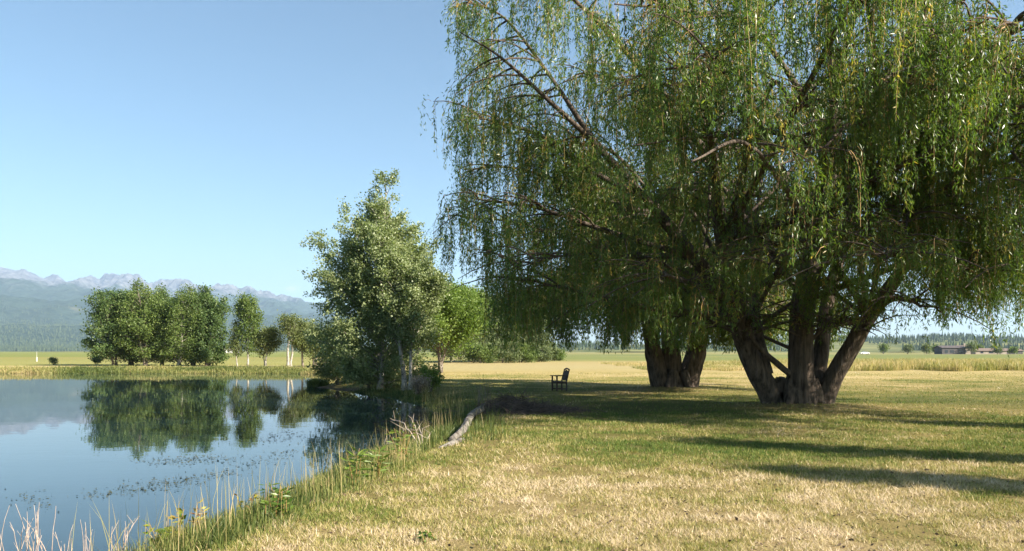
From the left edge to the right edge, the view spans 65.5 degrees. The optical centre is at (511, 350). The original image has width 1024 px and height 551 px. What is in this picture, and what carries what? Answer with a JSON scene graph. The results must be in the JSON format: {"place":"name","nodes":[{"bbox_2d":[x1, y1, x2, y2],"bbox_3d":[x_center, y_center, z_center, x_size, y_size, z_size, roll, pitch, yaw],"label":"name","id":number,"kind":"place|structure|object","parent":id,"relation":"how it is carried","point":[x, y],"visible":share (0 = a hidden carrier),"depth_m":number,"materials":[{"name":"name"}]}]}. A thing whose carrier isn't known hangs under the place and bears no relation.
{"place":"outdoors","nodes":[
{"label":"outdoors","id":0,"kind":"place"},
{"bbox_2d":[0,373,436,550],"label":"water","id":1,"kind":"structure","parent":0,"point":[64,435],"depth_m":18.48,"materials":[{"name":"blue liquid"}]},
{"bbox_2d":[0,505,34,550],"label":"dry stalks","id":2,"kind":"object","parent":1,"relation":"on","point":[18,532],"visible":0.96,"depth_m":7.96,"materials":[{"name":"beige plant"}]},
{"bbox_2d":[10,507,55,550],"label":"dry stalks","id":3,"kind":"object","parent":1,"relation":"on","point":[37,540],"visible":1,"depth_m":7.92,"materials":[{"name":"beige plant"}]},
{"bbox_2d":[53,520,91,550],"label":"dry stalks","id":4,"kind":"object","parent":1,"relation":"on","point":[71,540],"visible":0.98,"depth_m":8.02,"materials":[{"name":"beige plant"}]},
{"bbox_2d":[5,414,324,511],"bbox_3d":[-7.003,2.088,18.689,5.438,0.017,16.501,0,0,-18],"label":"pond weed","id":5,"kind":"object","parent":1,"relation":"on","point":[185,471],"visible":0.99,"depth_m":13.82,"materials":[{"name":"green plant"}]},
{"bbox_2d":[0,267,441,351],"bbox_3d":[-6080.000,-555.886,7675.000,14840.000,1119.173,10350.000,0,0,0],"label":"mountains","id":6,"kind":"structure","parent":0,"point":[25,286],"depth_m":6659.20,"materials":[{"name":"grey stone"}]},
{"bbox_2d":[0,352,1023,550],"bbox_3d":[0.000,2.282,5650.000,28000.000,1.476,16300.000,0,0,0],"label":"ground","id":7,"kind":"structure","parent":0,"point":[578,364],"depth_m":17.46,"materials":[{"name":"beige plant"}]},
{"bbox_2d":[47,357,58,364],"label":"shrub","id":8,"kind":"object","parent":7,"relation":"on","point":[52,360],"visible":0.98,"depth_m":96.92,"materials":[{"name":"green plant"}]},
{"bbox_2d":[88,355,102,364],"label":"shrub","id":9,"kind":"object","parent":7,"relation":"on","point":[95,360],"visible":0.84,"depth_m":98.96,"materials":[{"name":"green plant"}]},
{"bbox_2d":[75,286,142,365],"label":"grove tree","id":10,"kind":"object","parent":7,"relation":"on","point":[107,326],"visible":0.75,"depth_m":90.71,"materials":[{"name":"green plant"}]},
{"bbox_2d":[111,517,137,550],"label":"dry stalks","id":11,"kind":"object","parent":7,"relation":"on","point":[123,538],"visible":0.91,"depth_m":8.13,"materials":[{"name":"beige plant"}]},
{"bbox_2d":[94,284,155,364],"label":"grove tree","id":12,"kind":"object","parent":7,"relation":"on","point":[131,362],"visible":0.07,"depth_m":94.04,"materials":[{"name":"green plant"}]},
{"bbox_2d":[110,277,173,365],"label":"grove tree","id":13,"kind":"object","parent":7,"relation":"on","point":[142,323],"visible":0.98,"depth_m":90.53,"materials":[{"name":"green plant"}]},
{"bbox_2d":[135,282,184,364],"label":"grove tree","id":14,"kind":"object","parent":7,"relation":"on","point":[159,289],"visible":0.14,"depth_m":94.04,"materials":[{"name":"green plant"}]},
{"bbox_2d":[142,508,186,550],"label":"leafy plant","id":15,"kind":"object","parent":7,"relation":"on","point":[180,510],"visible":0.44,"depth_m":7.83,"materials":[{"name":"green plant"}]},
{"bbox_2d":[0,364,330,374],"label":"bank grass","id":16,"kind":"structure","parent":7,"relation":"on","point":[175,369],"depth_m":75.22,"materials":[{"name":"plant"}]},
{"bbox_2d":[150,283,204,365],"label":"grove tree","id":17,"kind":"object","parent":7,"relation":"on","point":[176,319],"visible":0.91,"depth_m":90.04,"materials":[{"name":"green plant"}]},
{"bbox_2d":[164,284,218,365],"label":"grove tree","id":18,"kind":"object","parent":7,"relation":"on","point":[188,349],"visible":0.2,"depth_m":91.45,"materials":[{"name":"green plant"}]},
{"bbox_2d":[189,499,209,538],"bbox_3d":[-3.252,1.805,8.268,0.219,0.508,0.341,0,0,-17],"label":"leafy plant","id":19,"kind":"object","parent":7,"relation":"on","point":[199,515],"visible":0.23,"depth_m":8.28,"materials":[{"name":"green plant"}]},
{"bbox_2d":[183,283,233,365],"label":"grove tree","id":20,"kind":"object","parent":7,"relation":"on","point":[212,316],"visible":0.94,"depth_m":91.44,"materials":[{"name":"green plant"}]},
{"bbox_2d":[0,298,442,351],"bbox_3d":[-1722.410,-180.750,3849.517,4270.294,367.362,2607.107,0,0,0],"label":"conifer forest","id":21,"kind":"object","parent":7,"relation":"on","point":[41,347],"visible":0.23,"depth_m":3265.49,"materials":[{"name":"green plant"}]},
{"bbox_2d":[225,319,244,365],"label":"young tree","id":22,"kind":"object","parent":7,"relation":"on","point":[233,346],"visible":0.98,"depth_m":84.75,"materials":[{"name":"green plant"}]},
{"bbox_2d":[229,290,266,365],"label":"young tree","id":23,"kind":"object","parent":7,"relation":"on","point":[245,312],"visible":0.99,"depth_m":84.73,"materials":[{"name":"green plant"}]},
{"bbox_2d":[234,493,261,513],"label":"leafy plant","id":24,"kind":"object","parent":7,"relation":"on","point":[254,496],"visible":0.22,"depth_m":8.80,"materials":[{"name":"green plant"}]},
{"bbox_2d":[19,378,489,550],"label":"bank grass","id":25,"kind":"structure","parent":7,"relation":"on","point":[231,525],"depth_m":9.06,"materials":[{"name":"green plant"}]},
{"bbox_2d":[297,167,452,389],"bbox_3d":[-7.106,-3.628,40.449,7.579,11.426,7.983,0,0,-19],"label":"aspen tree","id":26,"kind":"object","parent":25,"relation":"on","point":[377,226],"visible":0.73,"depth_m":39.31,"materials":[{"name":"green plant"}]},
{"bbox_2d":[247,324,285,365],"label":"young tree","id":27,"kind":"object","parent":7,"relation":"on","point":[270,335],"visible":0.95,"depth_m":85.73,"materials":[{"name":"green plant"}]},
{"bbox_2d":[259,482,294,517],"bbox_3d":[-2.461,1.554,8.274,0.397,0.403,0.314,0,0,-23],"label":"leafy plant","id":28,"kind":"object","parent":7,"relation":"on","point":[283,500],"visible":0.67,"depth_m":8.23,"materials":[{"name":"green plant"}]},
{"bbox_2d":[273,309,306,366],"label":"young tree","id":29,"kind":"object","parent":7,"relation":"on","point":[288,323],"visible":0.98,"depth_m":84.51,"materials":[{"name":"green plant"}]},
{"bbox_2d":[278,316,320,366],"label":"young tree","id":30,"kind":"object","parent":7,"relation":"on","point":[296,343],"visible":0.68,"depth_m":85.14,"materials":[{"name":"green plant"}]},
{"bbox_2d":[294,323,329,365],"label":"young tree","id":31,"kind":"object","parent":7,"relation":"on","point":[312,353],"visible":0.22,"depth_m":85.99,"materials":[{"name":"green plant"}]},
{"bbox_2d":[304,377,328,386],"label":"grass tussock","id":32,"kind":"object","parent":7,"relation":"on","point":[315,382],"depth_m":46.96,"materials":[{"name":"green plant"}]},
{"bbox_2d":[304,350,354,385],"bbox_3d":[-9.830,0.936,45.613,3.750,2.169,3.464,0,0,27],"label":"shrub","id":33,"kind":"object","parent":7,"relation":"on","point":[327,370],"visible":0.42,"depth_m":45.25,"materials":[{"name":"green plant"}]},
{"bbox_2d":[317,319,354,352],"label":"young tree","id":34,"kind":"object","parent":7,"relation":"on","point":[332,332],"visible":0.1,"depth_m":87.28,"materials":[{"name":"green plant"}]},
{"bbox_2d":[338,444,374,482],"bbox_3d":[-2.048,1.512,10.574,0.481,0.538,0.576,0,0,0],"label":"leafy plant","id":35,"kind":"object","parent":7,"relation":"on","point":[360,454],"visible":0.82,"depth_m":10.56,"materials":[{"name":"green plant"}]},
{"bbox_2d":[329,346,398,388],"bbox_3d":[-7.457,0.808,41.169,3.656,2.516,3.384,0,0,-27],"label":"shrub","id":36,"kind":"object","parent":7,"relation":"on","point":[349,370],"visible":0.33,"depth_m":40.47,"materials":[{"name":"green plant"}]},
{"bbox_2d":[368,445,389,475],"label":"leafy plant","id":37,"kind":"object","parent":7,"relation":"on","point":[379,466],"visible":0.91,"depth_m":10.87,"materials":[{"name":"green plant"}]},
{"bbox_2d":[383,420,415,461],"bbox_3d":[-1.742,1.439,12.492,0.444,0.648,0.636,0,0,24],"label":"leafy plant","id":38,"kind":"object","parent":7,"relation":"on","point":[398,440],"visible":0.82,"depth_m":12.47,"materials":[{"name":"green plant"}]},
{"bbox_2d":[373,418,431,424],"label":"dead branch","id":39,"kind":"object","parent":7,"relation":"on","point":[404,420],"visible":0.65,"depth_m":21.97,"materials":[{"name":"brown wood"}]},
{"bbox_2d":[384,411,430,444],"bbox_3d":[-1.981,1.554,14.907,0.943,0.823,1.187,0,0,-29],"label":"dead branch","id":40,"kind":"object","parent":7,"relation":"on","point":[411,429],"visible":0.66,"depth_m":14.84,"materials":[{"name":"grey wood"}]},
{"bbox_2d":[367,242,456,389],"bbox_3d":[-4.854,-1.654,38.050,4.551,7.172,3.446,0,0,0],"label":"aspen tree","id":41,"kind":"object","parent":7,"relation":"on","point":[410,285],"visible":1,"depth_m":37.69,"materials":[{"name":"green plant"}]},
{"bbox_2d":[408,373,433,395],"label":"seeding weeds","id":42,"kind":"object","parent":7,"relation":"on","point":[420,382],"visible":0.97,"depth_m":34.62,"materials":[{"name":"grey plant"}]},
{"bbox_2d":[412,312,438,369],"bbox_3d":[-7.366,-0.889,61.241,4.500,5.281,3.839,0,0,36],"label":"thin tree","id":43,"kind":"object","parent":7,"relation":"on","point":[423,346],"visible":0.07,"depth_m":60.92,"materials":[{"name":"green plant"}]},
{"bbox_2d":[416,530,437,542],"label":"leafy plant","id":44,"kind":"object","parent":7,"relation":"on","point":[428,535],"visible":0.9,"depth_m":7.06,"materials":[{"name":"green plant"}]},
{"bbox_2d":[419,365,445,391],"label":"shrub","id":45,"kind":"object","parent":7,"relation":"on","point":[438,378],"visible":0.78,"depth_m":35.73,"materials":[{"name":"green plant"}]},
{"bbox_2d":[438,437,464,447],"bbox_3d":[-1.099,1.785,14.536,0.256,0.313,1.043,0,0,24],"label":"log piece","id":46,"kind":"object","parent":7,"relation":"on","point":[455,440],"visible":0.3,"depth_m":14.47,"materials":[{"name":"brown plant"}]},
{"bbox_2d":[423,283,484,362],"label":"tree","id":47,"kind":"object","parent":7,"relation":"on","point":[449,355],"visible":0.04,"depth_m":117.71,"materials":[{"name":"green plant"}]},
{"bbox_2d":[416,277,497,372],"bbox_3d":[-5.429,-2.192,61.795,9.328,7.884,8.786,0,0,-28],"label":"lime tree","id":48,"kind":"object","parent":7,"relation":"on","point":[460,317],"visible":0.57,"depth_m":60.45,"materials":[{"name":"green plant"}]},
{"bbox_2d":[447,402,485,441],"bbox_3d":[-1.017,1.536,17.948,0.334,0.383,6.204,0,0,3],"label":"fallen log","id":49,"kind":"object","parent":7,"relation":"on","point":[458,433],"visible":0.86,"depth_m":17.28,"materials":[{"name":"grey wood"}]},
{"bbox_2d":[423,398,525,447],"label":"inlet grass","id":50,"kind":"structure","parent":7,"relation":"on","point":[442,432],"depth_m":17.52,"materials":[{"name":"green plant"}]},
{"bbox_2d":[461,342,499,362],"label":"shrub","id":51,"kind":"object","parent":7,"relation":"on","point":[481,352],"visible":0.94,"depth_m":111.64,"materials":[{"name":"green plant"}]},
{"bbox_2d":[460,284,501,361],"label":"tree","id":52,"kind":"object","parent":7,"relation":"on","point":[481,340],"visible":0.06,"depth_m":120.00,"materials":[{"name":"green plant"}]},
{"bbox_2d":[478,295,523,361],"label":"tree","id":53,"kind":"object","parent":7,"relation":"on","point":[497,334],"visible":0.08,"depth_m":123.97,"materials":[{"name":"green plant"}]},
{"bbox_2d":[487,339,522,362],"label":"shrub","id":54,"kind":"object","parent":7,"relation":"on","point":[511,357],"visible":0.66,"depth_m":113.02,"materials":[{"name":"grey plant"}]},
{"bbox_2d":[430,388,607,416],"bbox_3d":[0.349,1.569,22.536,5.138,1.168,3.876,0,0,0],"label":"brush pile","id":55,"kind":"object","parent":7,"relation":"on","point":[516,405],"visible":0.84,"depth_m":22.00,"materials":[{"name":"wood"}]},
{"bbox_2d":[473,372,492,408],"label":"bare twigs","id":56,"kind":"object","parent":55,"relation":"on","point":[487,393],"visible":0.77,"depth_m":21.97,"materials":[{"name":"brown wood"}]},
{"bbox_2d":[495,314,544,361],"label":"tree","id":57,"kind":"object","parent":7,"relation":"on","point":[526,337],"visible":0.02,"depth_m":128.12,"materials":[{"name":"green plant"}]},
{"bbox_2d":[506,342,539,362],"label":"shrub","id":58,"kind":"object","parent":7,"relation":"on","point":[527,354],"visible":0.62,"depth_m":116.75,"materials":[{"name":"green plant"}]},
{"bbox_2d":[517,311,563,360],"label":"tree","id":59,"kind":"object","parent":7,"relation":"on","point":[548,345],"visible":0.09,"depth_m":137.83,"materials":[{"name":"green plant"}]},
{"bbox_2d":[531,345,554,361],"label":"shrub","id":60,"kind":"object","parent":7,"relation":"on","point":[545,355],"visible":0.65,"depth_m":124.34,"materials":[{"name":"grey plant"}]},
{"bbox_2d":[550,348,566,360],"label":"shrub","id":61,"kind":"object","parent":7,"relation":"on","point":[560,356],"visible":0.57,"depth_m":139.44,"materials":[{"name":"green plant"}]},
{"bbox_2d":[550,368,569,390],"bbox_3d":[2.059,1.222,34.120,0.704,1.000,0.605,0,0,-19],"label":"garden chair","id":62,"kind":"object","parent":7,"relation":"on","point":[565,375],"visible":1,"depth_m":33.99,"materials":[{"name":"brown wood"}]},
{"bbox_2d":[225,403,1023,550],"bbox_3d":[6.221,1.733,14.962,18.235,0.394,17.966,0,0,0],"label":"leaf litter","id":63,"kind":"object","parent":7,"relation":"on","point":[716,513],"visible":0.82,"depth_m":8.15,"materials":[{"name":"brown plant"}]},
{"bbox_2d":[478,106,879,386],"bbox_3d":[7.200,-3.633,35.026,16.026,11.558,16.118,0,0,40],"label":"willow tree","id":64,"kind":"object","parent":7,"relation":"on","point":[665,368],"visible":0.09,"depth_m":33.11,"materials":[{"name":"green plant"}]},
{"bbox_2d":[418,0,1023,403],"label":"willow tree","id":65,"kind":"object","parent":7,"relation":"on","point":[930,116],"visible":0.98,"depth_m":18.50,"materials":[{"name":"green plant"}]},
{"bbox_2d":[877,343,889,353],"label":"tree","id":66,"kind":"object","parent":7,"relation":"on","point":[883,348],"visible":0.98,"depth_m":468.67,"materials":[{"name":"green plant"}]},
{"bbox_2d":[902,343,913,353],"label":"tree","id":67,"kind":"object","parent":7,"relation":"on","point":[908,347],"visible":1,"depth_m":449.18,"materials":[{"name":"green plant"}]},
{"bbox_2d":[919,343,932,353],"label":"tree","id":68,"kind":"object","parent":7,"relation":"on","point":[923,348],"visible":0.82,"depth_m":419.54,"materials":[{"name":"green plant"}]},
{"bbox_2d":[933,346,965,353],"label":"house","id":69,"kind":"structure","parent":7,"relation":"on","point":[949,349],"depth_m":426.00,"materials":[{"name":"grey wood"}]},
{"bbox_2d":[964,342,979,353],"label":"tree","id":70,"kind":"object","parent":7,"relation":"on","point":[970,347],"visible":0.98,"depth_m":424.35,"materials":[{"name":"green plant"}]},
{"bbox_2d":[972,348,1007,353],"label":"house","id":71,"kind":"structure","parent":7,"relation":"on","point":[984,351],"depth_m":435.50,"materials":[{"name":"brown wood"}]},
{"bbox_2d":[992,345,1003,353],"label":"tree","id":72,"kind":"object","parent":7,"relation":"on","point":[998,350],"visible":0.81,"depth_m":427.11,"materials":[{"name":"green plant"}]},
{"bbox_2d":[1007,346,1018,353],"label":"tree","id":73,"kind":"object","parent":7,"relation":"on","point":[1014,350],"visible":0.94,"depth_m":424.29,"materials":[{"name":"green plant"}]},
{"bbox_2d":[1003,348,1023,353],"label":"house","id":74,"kind":"structure","parent":7,"relation":"on","point":[1020,351],"depth_m":441.50,"materials":[{"name":"brown wood"}]},
{"bbox_2d":[0,0,1023,344],"label":"sky","id":75,"kind":"structure","parent":0,"point":[200,142],"materials":[{"name":"blue"}]},
{"bbox_2d":[61,338,1023,351],"bbox_3d":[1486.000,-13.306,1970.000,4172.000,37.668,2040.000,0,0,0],"label":"hills","id":76,"kind":"structure","parent":0,"point":[867,346],"depth_m":1364.04,"materials":[{"name":"green plant"}]},
{"bbox_2d":[550,332,1023,351],"bbox_3d":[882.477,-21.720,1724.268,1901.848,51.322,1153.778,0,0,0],"label":"hillside forest","id":77,"kind":"object","parent":76,"relation":"on","point":[938,337],"visible":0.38,"depth_m":1544.36,"materials":[{"name":"green plant"}]},
{"bbox_2d":[598,357,1023,370],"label":"dry meadow grass","id":78,"kind":"structure","parent":0,"point":[931,364],"depth_m":71.58,"materials":[{"name":"yellow plant"}]}
]}

